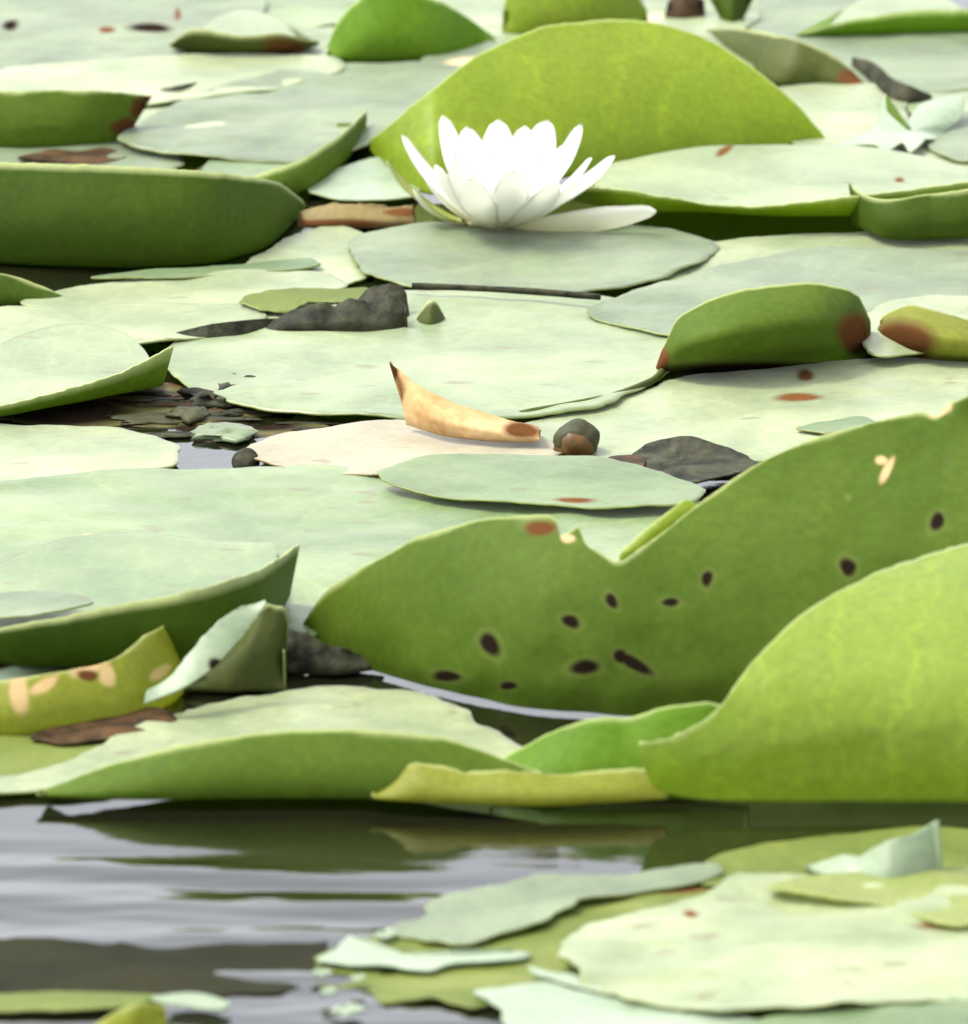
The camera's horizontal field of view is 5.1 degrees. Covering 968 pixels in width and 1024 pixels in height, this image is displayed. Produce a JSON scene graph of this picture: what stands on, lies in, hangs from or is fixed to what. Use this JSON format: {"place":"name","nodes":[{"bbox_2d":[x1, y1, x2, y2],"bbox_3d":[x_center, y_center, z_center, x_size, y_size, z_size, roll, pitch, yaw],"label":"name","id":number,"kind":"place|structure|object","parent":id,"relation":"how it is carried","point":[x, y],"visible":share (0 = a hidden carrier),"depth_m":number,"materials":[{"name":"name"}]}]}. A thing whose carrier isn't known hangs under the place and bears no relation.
{"place":"outdoors","nodes":[
{"label":"outdoors","id":0,"kind":"place"},
{"bbox_2d":[0,0,967,1023],"bbox_3d":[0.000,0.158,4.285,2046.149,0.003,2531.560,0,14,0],"label":"water","id":1,"kind":"structure","parent":0,"point":[172,874],"depth_m":4.38,"materials":[{"name":"grey liquid"}]},
{"bbox_2d":[0,273,61,305],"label":"lily pad","id":2,"kind":"object","parent":1,"relation":"on","point":[14,291],"visible":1,"depth_m":5.32,"materials":[{"name":"green plant"}]},
{"bbox_2d":[0,664,74,680],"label":"lily pad","id":3,"kind":"object","parent":1,"relation":"on","point":[8,672],"visible":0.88,"depth_m":4.62,"materials":[{"name":"teal plant"}]},
{"bbox_2d":[0,735,105,775],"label":"lily pad","id":4,"kind":"object","parent":1,"relation":"on","point":[20,754],"visible":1,"depth_m":4.51,"materials":[{"name":"green plant"}]},
{"bbox_2d":[30,707,176,745],"bbox_3d":[-0.157,0.090,4.541,0.069,0.003,0.029,-11,18,-37],"label":"leaf scrap","id":5,"kind":"object","parent":4,"relation":"on","point":[103,729],"visible":1,"depth_m":4.54,"materials":[{"name":"brown plant"}]},
{"bbox_2d":[0,90,151,147],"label":"lily pad","id":6,"kind":"object","parent":1,"relation":"on","point":[41,118],"visible":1,"depth_m":5.68,"materials":[{"name":"green plant"}]},
{"bbox_2d":[0,991,157,1012],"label":"lily pad","id":7,"kind":"object","parent":1,"relation":"on","point":[56,1001],"visible":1,"depth_m":4.16,"materials":[{"name":"green plant"}]},
{"bbox_2d":[0,323,173,415],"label":"lily pad","id":8,"kind":"object","parent":1,"relation":"on","point":[54,366],"visible":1,"depth_m":5.16,"materials":[{"name":"green plant"}]},
{"bbox_2d":[0,424,179,480],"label":"lily pad","id":9,"kind":"object","parent":1,"relation":"on","point":[29,451],"visible":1,"depth_m":5.01,"materials":[{"name":"green plant"}]},
{"bbox_2d":[0,626,183,735],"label":"lily pad","id":10,"kind":"object","parent":1,"relation":"on","point":[124,682],"visible":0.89,"depth_m":4.55,"materials":[{"name":"green plant"}]},
{"bbox_2d":[0,141,184,168],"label":"lily pad","id":11,"kind":"object","parent":1,"relation":"on","point":[135,157],"visible":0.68,"depth_m":5.66,"materials":[{"name":"green plant"}]},
{"bbox_2d":[18,147,125,164],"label":"leaf scrap","id":12,"kind":"object","parent":11,"relation":"on","point":[94,156],"visible":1,"depth_m":5.65,"materials":[{"name":"brown plant"}]},
{"bbox_2d":[96,1002,166,1023],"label":"lily pad","id":13,"kind":"object","parent":1,"relation":"on","point":[144,1013],"visible":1,"depth_m":4.12,"materials":[{"name":"green plant"}]},
{"bbox_2d":[0,0,266,69],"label":"lily pad","id":14,"kind":"object","parent":1,"relation":"on","point":[34,32],"visible":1,"depth_m":5.97,"materials":[{"name":"green plant"}]},
{"bbox_2d":[0,302,266,344],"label":"lily pad","id":15,"kind":"object","parent":1,"relation":"on","point":[145,323],"visible":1,"depth_m":5.27,"materials":[{"name":"green plant"}]},
{"bbox_2d":[151,318,276,344],"bbox_3d":[-0.126,-0.088,5.243,0.072,0.010,0.019,-5,15,-20],"label":"leaf scrap","id":16,"kind":"object","parent":15,"relation":"on","point":[231,328],"visible":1,"depth_m":5.24,"materials":[{"name":"grey plant"}]},
{"bbox_2d":[0,162,304,267],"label":"lily pad","id":17,"kind":"object","parent":1,"relation":"on","point":[83,215],"visible":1,"depth_m":5.40,"materials":[{"name":"green plant"}]},
{"bbox_2d":[0,382,333,441],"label":"debris","id":18,"kind":"object","parent":1,"relation":"on","point":[93,412],"visible":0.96,"depth_m":5.09,"materials":[{"name":"brown plant"}]},
{"bbox_2d":[0,53,344,105],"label":"lily pad","id":19,"kind":"object","parent":1,"relation":"on","point":[152,76],"visible":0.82,"depth_m":5.84,"materials":[{"name":"green plant"}]},
{"bbox_2d":[160,82,197,91],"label":"leaf scrap","id":20,"kind":"object","parent":19,"relation":"on","point":[179,88],"visible":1,"depth_m":5.80,"materials":[{"name":"plant"}]},
{"bbox_2d":[135,102,225,127],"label":"lily pad","id":21,"kind":"object","parent":1,"relation":"on","point":[147,112],"visible":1,"depth_m":5.74,"materials":[{"name":"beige plant"}]},
{"bbox_2d":[20,269,348,305],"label":"lily pad","id":22,"kind":"object","parent":1,"relation":"on","point":[234,286],"visible":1,"depth_m":5.34,"materials":[{"name":"green plant"}]},
{"bbox_2d":[152,992,230,1010],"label":"leaf scrap","id":23,"kind":"object","parent":1,"relation":"on","point":[202,1001],"visible":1,"depth_m":4.15,"materials":[{"name":"green plant"}]},
{"bbox_2d":[144,600,266,704],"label":"lily pad","id":24,"kind":"object","parent":1,"relation":"on","point":[216,643],"visible":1,"depth_m":4.57,"materials":[{"name":"green plant"}]},
{"bbox_2d":[91,258,320,278],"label":"lily pad","id":25,"kind":"object","parent":1,"relation":"on","point":[284,265],"visible":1,"depth_m":5.38,"materials":[{"name":"green plant"}]},
{"bbox_2d":[97,373,343,443],"bbox_3d":[-0.123,-0.049,5.106,0.122,0.011,0.138,0,14,0],"label":"algae clump","id":26,"kind":"object","parent":1,"relation":"on","point":[197,404],"visible":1,"depth_m":5.09,"materials":[{"name":"green plant"}]},
{"bbox_2d":[184,604,287,692],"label":"lily pad","id":27,"kind":"object","parent":1,"relation":"on","point":[254,659],"visible":0.9,"depth_m":4.61,"materials":[{"name":"green plant"}]},
{"bbox_2d":[169,10,318,54],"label":"lily pad","id":28,"kind":"object","parent":1,"relation":"on","point":[245,31],"visible":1,"depth_m":5.90,"materials":[{"name":"green plant"}]},
{"bbox_2d":[232,448,259,467],"bbox_3d":[-0.110,-0.023,4.999,0.013,0.013,0.016,0,14,0],"label":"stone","id":29,"kind":"object","parent":1,"relation":"on","point":[243,457],"visible":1,"depth_m":4.99,"materials":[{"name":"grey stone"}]},
{"bbox_2d":[0,685,521,794],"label":"lily pad","id":30,"kind":"object","parent":1,"relation":"on","point":[356,707],"visible":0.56,"depth_m":4.55,"materials":[{"name":"green plant"}]},
{"bbox_2d":[36,729,538,799],"bbox_3d":[-0.078,0.100,4.451,0.209,0.027,0.050,0,14,0],"label":"lily pad","id":31,"kind":"object","parent":1,"relation":"on","point":[344,763],"visible":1,"depth_m":4.43,"materials":[{"name":"green plant"}]},
{"bbox_2d":[117,61,459,163],"bbox_3d":[-0.098,-0.214,5.755,0.133,0.006,0.275,5,15,18],"label":"lily pad","id":32,"kind":"object","parent":1,"relation":"on","point":[296,122],"visible":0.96,"depth_m":5.74,"materials":[{"name":"green plant"}]},
{"bbox_2d":[197,108,366,193],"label":"lily pad","id":33,"kind":"object","parent":32,"relation":"on","point":[316,166],"visible":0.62,"depth_m":5.60,"materials":[{"name":"green plant"}]},
{"bbox_2d":[286,628,296,656],"bbox_3d":[-0.085,0.057,4.640,0.013,0.014,0.013,0,14,0],"label":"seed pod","id":34,"kind":"object","parent":1,"relation":"on","point":[292,644],"visible":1,"depth_m":4.63,"materials":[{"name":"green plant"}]},
{"bbox_2d":[239,287,367,312],"bbox_3d":[-0.088,-0.105,5.306,0.073,0.003,0.044,-11,18,-37],"label":"leaf scrap","id":35,"kind":"object","parent":1,"relation":"on","point":[282,300],"visible":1,"depth_m":5.30,"materials":[{"name":"green plant"}]},
{"bbox_2d":[246,226,370,284],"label":"lily pad","id":36,"kind":"object","parent":1,"relation":"on","point":[326,247],"visible":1,"depth_m":5.43,"materials":[{"name":"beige plant"}]},
{"bbox_2d":[264,0,357,29],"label":"lily pad","id":37,"kind":"object","parent":1,"relation":"on","point":[296,14],"visible":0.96,"depth_m":6.03,"materials":[{"name":"green plant"}]},
{"bbox_2d":[287,26,338,58],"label":"lily pad","id":38,"kind":"object","parent":1,"relation":"on","point":[322,35],"visible":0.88,"depth_m":5.95,"materials":[{"name":"green plant"}]},
{"bbox_2d":[285,631,371,674],"bbox_3d":[-0.065,0.060,4.638,0.044,0.018,0.014,-2,14,-8],"label":"dead leaf","id":39,"kind":"object","parent":1,"relation":"on","point":[311,654],"visible":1,"depth_m":4.63,"materials":[{"name":"grey plant"}]},
{"bbox_2d":[320,987,336,995],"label":"plant scrap","id":40,"kind":"object","parent":1,"relation":"on","point":[329,991],"visible":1,"depth_m":4.16,"materials":[{"name":"green plant"}]},
{"bbox_2d":[329,1003,363,1016],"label":"plant scrap","id":41,"kind":"object","parent":1,"relation":"on","point":[349,1009],"visible":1,"depth_m":4.14,"materials":[{"name":"green plant"}]},
{"bbox_2d":[0,464,700,635],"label":"lily pad","id":42,"kind":"object","parent":1,"relation":"on","point":[333,523],"visible":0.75,"depth_m":4.89,"materials":[{"name":"green plant"}]},
{"bbox_2d":[0,532,299,665],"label":"lily pad","id":43,"kind":"object","parent":42,"relation":"on","point":[187,593],"visible":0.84,"depth_m":4.72,"materials":[{"name":"green plant"}]},
{"bbox_2d":[0,590,93,619],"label":"lily pad","id":44,"kind":"object","parent":43,"relation":"on","point":[23,604],"visible":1,"depth_m":4.69,"materials":[{"name":"green plant"}]},
{"bbox_2d":[377,453,705,509],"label":"lily pad","id":45,"kind":"object","parent":42,"relation":"on","point":[587,482],"visible":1,"depth_m":4.93,"materials":[{"name":"green plant"}]},
{"bbox_2d":[296,202,415,228],"bbox_3d":[-0.065,-0.151,5.494,0.061,0.012,0.025,0,14,0],"label":"leaf scrap","id":46,"kind":"object","parent":1,"relation":"on","point":[363,216],"visible":1,"depth_m":5.49,"materials":[{"name":"beige plant"}]},
{"bbox_2d":[307,157,419,201],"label":"lily pad","id":47,"kind":"object","parent":1,"relation":"on","point":[369,179],"visible":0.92,"depth_m":5.58,"materials":[{"name":"teal plant"}]},
{"bbox_2d":[246,419,562,476],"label":"lily pad","id":48,"kind":"object","parent":1,"relation":"on","point":[371,448],"visible":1,"depth_m":5.01,"materials":[{"name":"pink plant"}]},
{"bbox_2d":[389,361,540,441],"bbox_3d":[-0.011,-0.052,5.030,0.085,0.030,0.030,6,15,24],"label":"dry leaf","id":49,"kind":"object","parent":48,"relation":"on","point":[426,410],"visible":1,"depth_m":5.02,"materials":[{"name":"beige plant"}]},
{"bbox_2d":[326,0,495,61],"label":"lily pad","id":50,"kind":"object","parent":1,"relation":"on","point":[384,30],"visible":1,"depth_m":5.90,"materials":[{"name":"green plant"}]},
{"bbox_2d":[166,290,669,419],"bbox_3d":[-0.026,-0.076,5.200,0.257,0.004,0.276,0,14,0],"label":"lily pad","id":51,"kind":"object","parent":1,"relation":"on","point":[506,355],"visible":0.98,"depth_m":5.18,"materials":[{"name":"green plant"}]},
{"bbox_2d":[258,283,409,331],"bbox_3d":[-0.074,-0.097,5.264,0.076,0.020,0.044,0,14,0],"label":"dead leaf","id":52,"kind":"object","parent":51,"relation":"on","point":[379,307],"visible":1,"depth_m":5.25,"materials":[{"name":"grey plant"}]},
{"bbox_2d":[416,300,444,324],"bbox_3d":[-0.027,-0.095,5.263,0.018,0.015,0.016,0,14,0],"label":"lily bud","id":53,"kind":"object","parent":51,"relation":"on","point":[430,312],"visible":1,"depth_m":5.26,"materials":[{"name":"green plant"}]},
{"bbox_2d":[412,283,600,299],"bbox_3d":[0.011,-0.108,5.307,0.095,0.003,0.007,4,14,14],"label":"stalk","id":54,"kind":"object","parent":51,"relation":"on","point":[519,290],"visible":1,"depth_m":5.31,"materials":[{"name":"brown plant"}]},
{"bbox_2d":[519,368,666,411],"bbox_3d":[0.058,-0.057,5.125,0.018,0.006,0.116,11,18,37],"label":"stalk","id":55,"kind":"object","parent":51,"relation":"on","point":[655,378],"visible":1,"depth_m":5.13,"materials":[{"name":"green plant"}]},
{"bbox_2d":[421,41,506,65],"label":"lily pad","id":56,"kind":"object","parent":1,"relation":"on","point":[460,57],"visible":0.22,"depth_m":5.90,"materials":[{"name":"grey plant"}]},
{"bbox_2d":[438,0,519,41],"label":"lily pad","id":57,"kind":"object","parent":1,"relation":"on","point":[487,15],"visible":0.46,"depth_m":6.01,"materials":[{"name":"green plant"}]},
{"bbox_2d":[314,884,714,1008],"bbox_3d":[0.031,0.160,4.276,0.133,0.004,0.272,6,15,23],"label":"lily pad","id":58,"kind":"object","parent":1,"relation":"on","point":[457,985],"visible":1,"depth_m":4.21,"materials":[{"name":"green plant"}]},
{"bbox_2d":[311,968,331,976],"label":"plant scrap","id":59,"kind":"object","parent":58,"relation":"on","point":[323,972],"visible":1,"depth_m":4.19,"materials":[{"name":"green plant"}]},
{"bbox_2d":[349,974,366,981],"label":"plant scrap","id":60,"kind":"object","parent":58,"relation":"on","point":[359,977],"visible":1,"depth_m":4.18,"materials":[{"name":"green plant"}]},
{"bbox_2d":[374,927,395,939],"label":"plant scrap","id":61,"kind":"object","parent":58,"relation":"on","point":[387,933],"visible":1,"depth_m":4.24,"materials":[{"name":"green plant"}]},
{"bbox_2d":[317,936,530,972],"bbox_3d":[-0.024,0.172,4.213,0.079,0.003,0.035,3,14,14],"label":"leaf scrap","id":62,"kind":"object","parent":58,"relation":"on","point":[352,951],"visible":1,"depth_m":4.21,"materials":[{"name":"pale green leaf"}]},
{"bbox_2d":[389,863,723,945],"bbox_3d":[0.024,0.152,4.295,0.160,0.003,0.058,-13,19,-43],"label":"lily pad","id":63,"kind":"object","parent":58,"relation":"on","point":[473,916],"visible":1,"depth_m":4.29,"materials":[{"name":"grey plant"}]},
{"bbox_2d":[527,966,603,991],"bbox_3d":[0.032,0.180,4.179,0.010,0.002,0.044,-11,18,-38],"label":"leaf scrap","id":64,"kind":"object","parent":58,"relation":"on","point":[572,980],"visible":1,"depth_m":4.18,"materials":[{"name":"green plant"}]},
{"bbox_2d":[371,763,667,805],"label":"lily pad","id":65,"kind":"object","parent":1,"relation":"on","point":[419,782],"visible":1,"depth_m":4.42,"materials":[{"name":"green plant"}]},
{"bbox_2d":[348,222,718,291],"bbox_3d":[0.025,-0.127,5.407,0.186,0.005,0.165,0,14,0],"label":"lily pad","id":66,"kind":"object","parent":1,"relation":"on","point":[623,257],"visible":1,"depth_m":5.41,"materials":[{"name":"green plant"}]},
{"bbox_2d":[386,116,655,231],"bbox_3d":[0.016,-0.168,5.472,0.104,0.055,0.111,-7,16,-27],"label":"water lily","id":67,"kind":"object","parent":66,"relation":"on","point":[499,177],"visible":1,"depth_m":5.45,"materials":[{"name":"white plant"}]},
{"bbox_2d":[502,0,647,34],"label":"lily pad","id":68,"kind":"object","parent":1,"relation":"on","point":[520,17],"visible":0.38,"depth_m":5.95,"materials":[{"name":"green plant"}]},
{"bbox_2d":[369,19,824,194],"bbox_3d":[0.065,-0.215,5.642,0.243,0.063,0.120,-5,15,-18],"label":"lily pad","id":69,"kind":"object","parent":1,"relation":"on","point":[621,90],"visible":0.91,"depth_m":5.65,"materials":[{"name":"green plant"}]},
{"bbox_2d":[503,702,720,797],"bbox_3d":[0.055,0.097,4.453,0.107,0.036,0.029,0,14,0],"label":"lily pad","id":70,"kind":"object","parent":1,"relation":"on","point":[598,744],"visible":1,"depth_m":4.45,"materials":[{"name":"green plant"}]},
{"bbox_2d":[474,982,755,1023],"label":"lily pad","id":71,"kind":"object","parent":1,"relation":"on","point":[540,1003],"visible":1,"depth_m":4.14,"materials":[{"name":"teal plant"}]},
{"bbox_2d":[607,455,645,466],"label":"leaf scrap","id":72,"kind":"object","parent":1,"relation":"on","point":[639,460],"visible":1,"depth_m":4.98,"materials":[{"name":"brown plant"}]},
{"bbox_2d":[303,396,967,715],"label":"lily pad","id":73,"kind":"object","parent":1,"relation":"on","point":[712,597],"visible":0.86,"depth_m":4.59,"materials":[{"name":"green plant"}]},
{"bbox_2d":[631,436,756,483],"bbox_3d":[0.096,-0.023,4.976,0.058,0.008,0.071,0,14,0],"label":"dead leaf","id":74,"kind":"object","parent":1,"relation":"on","point":[694,460],"visible":0.98,"depth_m":4.99,"materials":[{"name":"grey plant"}]},
{"bbox_2d":[643,0,759,39],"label":"lily pad","id":75,"kind":"object","parent":1,"relation":"on","point":[699,26],"visible":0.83,"depth_m":6.00,"materials":[{"name":"green plant"}]},
{"bbox_2d":[664,0,705,17],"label":"leaf scrap","id":76,"kind":"object","parent":75,"relation":"on","point":[684,8],"visible":1,"depth_m":6.00,"materials":[{"name":"brown plant"}]},
{"bbox_2d":[710,0,752,21],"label":"leaf scrap","id":77,"kind":"object","parent":75,"relation":"on","point":[731,10],"visible":1,"depth_m":5.99,"materials":[{"name":"green plant"}]},
{"bbox_2d":[526,357,967,462],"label":"lily pad","id":78,"kind":"object","parent":1,"relation":"on","point":[759,415],"visible":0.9,"depth_m":5.11,"materials":[{"name":"green plant"}]},
{"bbox_2d":[553,418,599,455],"bbox_3d":[0.043,-0.032,5.013,0.022,0.022,0.023,0,14,0],"label":"lily bud","id":79,"kind":"object","parent":78,"relation":"on","point":[577,437],"visible":0.77,"depth_m":5.01,"materials":[{"name":"green plant"}]},
{"bbox_2d":[796,416,874,433],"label":"leaf scrap","id":80,"kind":"object","parent":78,"relation":"on","point":[827,427],"visible":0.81,"depth_m":5.06,"materials":[{"name":"green plant"}]},
{"bbox_2d":[557,873,967,1012],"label":"lily pad","id":81,"kind":"object","parent":1,"relation":"on","point":[736,942],"visible":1,"depth_m":4.21,"materials":[{"name":"green plant"}]},
{"bbox_2d":[768,866,967,927],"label":"lily pad","id":82,"kind":"object","parent":81,"relation":"on","point":[850,887],"visible":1,"depth_m":4.29,"materials":[{"name":"green plant"}]},
{"bbox_2d":[656,282,870,375],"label":"lily pad","id":83,"kind":"object","parent":1,"relation":"on","point":[776,326],"visible":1,"depth_m":5.15,"materials":[{"name":"green plant"}]},
{"bbox_2d":[573,145,967,215],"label":"lily pad","id":84,"kind":"object","parent":1,"relation":"on","point":[788,180],"visible":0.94,"depth_m":5.56,"materials":[{"name":"green plant"}]},
{"bbox_2d":[587,246,967,335],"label":"lily pad","id":85,"kind":"object","parent":1,"relation":"on","point":[872,278],"visible":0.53,"depth_m":5.34,"materials":[{"name":"green plant"}]},
{"bbox_2d":[862,295,967,357],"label":"lily pad","id":86,"kind":"object","parent":85,"relation":"on","point":[876,343],"visible":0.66,"depth_m":5.27,"materials":[{"name":"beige plant"}]},
{"bbox_2d":[878,305,967,361],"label":"lily pad","id":87,"kind":"object","parent":86,"relation":"on","point":[932,334],"visible":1,"depth_m":5.19,"materials":[{"name":"green plant"}]},
{"bbox_2d":[706,29,862,85],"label":"lily pad","id":88,"kind":"object","parent":1,"relation":"on","point":[781,60],"visible":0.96,"depth_m":5.83,"materials":[{"name":"green plant"}]},
{"bbox_2d":[746,0,858,30],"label":"lily pad","id":89,"kind":"object","parent":1,"relation":"on","point":[791,15],"visible":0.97,"depth_m":6.02,"materials":[{"name":"green plant"}]},
{"bbox_2d":[639,543,967,802],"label":"lily pad","id":90,"kind":"object","parent":1,"relation":"on","point":[856,692],"visible":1,"depth_m":4.42,"materials":[{"name":"green plant"}]},
{"bbox_2d":[657,231,967,281],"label":"lily pad","id":91,"kind":"object","parent":1,"relation":"on","point":[736,250],"visible":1,"depth_m":5.44,"materials":[{"name":"green plant"}]},
{"bbox_2d":[848,183,967,239],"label":"lily pad","id":92,"kind":"object","parent":91,"relation":"on","point":[943,215],"visible":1,"depth_m":5.43,"materials":[{"name":"green plant"}]},
{"bbox_2d":[699,826,967,886],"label":"lily pad","id":93,"kind":"object","parent":1,"relation":"on","point":[790,856],"visible":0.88,"depth_m":4.36,"materials":[{"name":"green plant"}]},
{"bbox_2d":[804,820,941,877],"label":"lily pad","id":94,"kind":"object","parent":93,"relation":"on","point":[919,851],"visible":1,"depth_m":4.31,"materials":[{"name":"green plant"}]},
{"bbox_2d":[708,30,967,92],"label":"lily pad","id":95,"kind":"object","parent":1,"relation":"on","point":[932,62],"visible":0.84,"depth_m":5.91,"materials":[{"name":"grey plant"}]},
{"bbox_2d":[796,0,967,35],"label":"lily pad","id":96,"kind":"object","parent":95,"relation":"on","point":[873,17],"visible":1,"depth_m":5.95,"materials":[{"name":"green plant"}]},
{"bbox_2d":[851,57,931,103],"bbox_3d":[0.210,-0.234,5.827,0.025,0.012,0.109,-6,15,-23],"label":"leaf scrap","id":97,"kind":"object","parent":95,"relation":"on","point":[882,80],"visible":1,"depth_m":5.79,"materials":[{"name":"grey plant"}]},
{"bbox_2d":[779,83,908,146],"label":"lily pad","id":98,"kind":"object","parent":1,"relation":"on","point":[836,114],"visible":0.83,"depth_m":5.76,"materials":[{"name":"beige plant"}]},
{"bbox_2d":[739,997,967,1023],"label":"lily pad","id":99,"kind":"object","parent":1,"relation":"on","point":[955,1011],"visible":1,"depth_m":4.13,"materials":[{"name":"green plant"}]},
{"bbox_2d":[791,140,967,168],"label":"lily pad","id":100,"kind":"object","parent":1,"relation":"on","point":[923,150],"visible":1,"depth_m":5.66,"materials":[{"name":"green plant"}]},
{"bbox_2d":[838,94,964,153],"bbox_3d":[0.220,-0.203,5.692,0.045,0.015,0.112,4,15,17],"label":"scrap","id":101,"kind":"object","parent":100,"relation":"on","point":[927,120],"visible":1,"depth_m":5.70,"materials":[{"name":"teal plant"}]},
{"bbox_2d":[926,111,967,162],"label":"lily pad","id":102,"kind":"object","parent":100,"relation":"on","point":[951,143],"visible":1,"depth_m":5.67,"materials":[{"name":"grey plant"}]},
{"bbox_2d":[906,90,967,114],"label":"lily pad","id":103,"kind":"object","parent":1,"relation":"on","point":[911,108],"visible":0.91,"depth_m":5.79,"materials":[{"name":"green plant"}]}
]}

